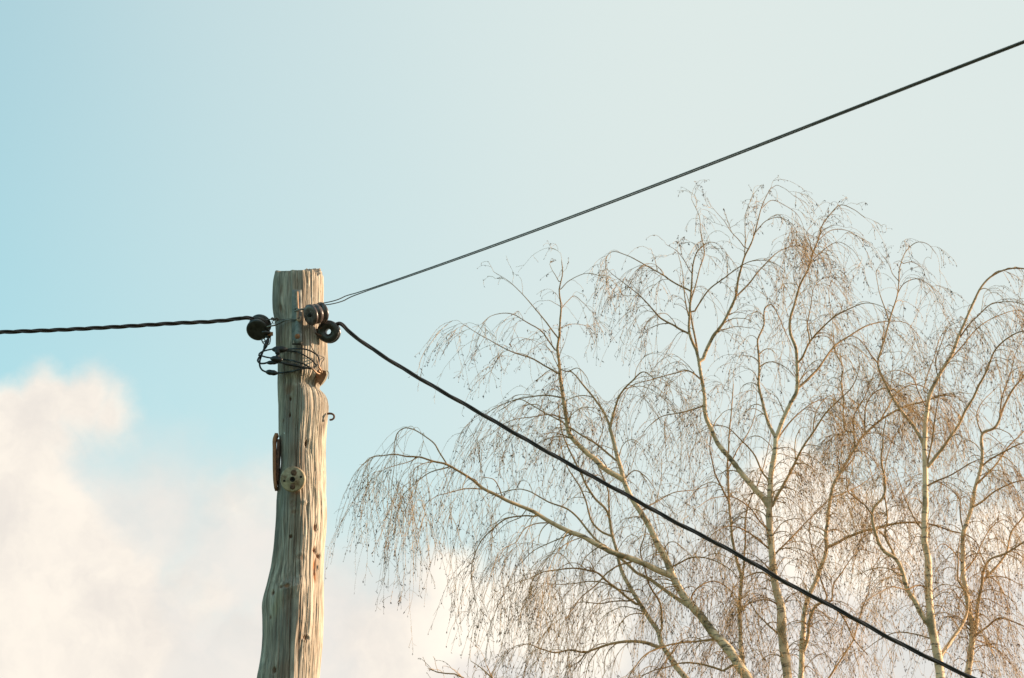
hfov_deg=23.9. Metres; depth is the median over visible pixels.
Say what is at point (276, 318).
tie wire
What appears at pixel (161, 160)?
sky
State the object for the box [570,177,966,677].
birch tree
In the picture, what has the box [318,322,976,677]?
overhead cable
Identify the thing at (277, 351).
jumper wire
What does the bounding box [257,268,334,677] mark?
utility pole
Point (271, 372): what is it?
jumper wire
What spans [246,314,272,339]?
insulator
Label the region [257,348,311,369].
jumper wire
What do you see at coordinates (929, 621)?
birch tree
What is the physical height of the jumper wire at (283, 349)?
0.104 m
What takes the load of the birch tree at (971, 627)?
on the ground
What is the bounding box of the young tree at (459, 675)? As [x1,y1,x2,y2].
[420,644,520,677]
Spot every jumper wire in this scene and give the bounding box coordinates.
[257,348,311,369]
[258,354,313,368]
[259,337,312,375]
[259,346,319,367]
[275,348,315,365]
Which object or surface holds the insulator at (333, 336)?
attached to the utility pole
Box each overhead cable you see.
[0,316,269,333]
[318,40,1023,305]
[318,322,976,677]
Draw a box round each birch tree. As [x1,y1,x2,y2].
[324,243,804,677]
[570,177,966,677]
[762,303,1022,677]
[792,238,1023,677]
[874,328,1023,677]
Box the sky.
[0,0,1023,677]
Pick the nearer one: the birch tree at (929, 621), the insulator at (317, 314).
the insulator at (317, 314)
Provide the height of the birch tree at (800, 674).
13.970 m
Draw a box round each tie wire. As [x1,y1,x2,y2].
[265,317,299,325]
[267,318,299,327]
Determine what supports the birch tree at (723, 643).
on the ground
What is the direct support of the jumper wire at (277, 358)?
attached to the utility pole
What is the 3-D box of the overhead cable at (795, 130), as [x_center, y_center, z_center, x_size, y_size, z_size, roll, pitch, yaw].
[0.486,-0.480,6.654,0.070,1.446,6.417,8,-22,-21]
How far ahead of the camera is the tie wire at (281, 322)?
9.70 m
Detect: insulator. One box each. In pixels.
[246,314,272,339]
[304,302,328,325]
[317,320,340,342]
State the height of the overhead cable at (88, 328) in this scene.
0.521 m
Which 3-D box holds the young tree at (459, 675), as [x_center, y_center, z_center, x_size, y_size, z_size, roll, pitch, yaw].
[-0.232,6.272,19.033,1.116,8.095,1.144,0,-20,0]

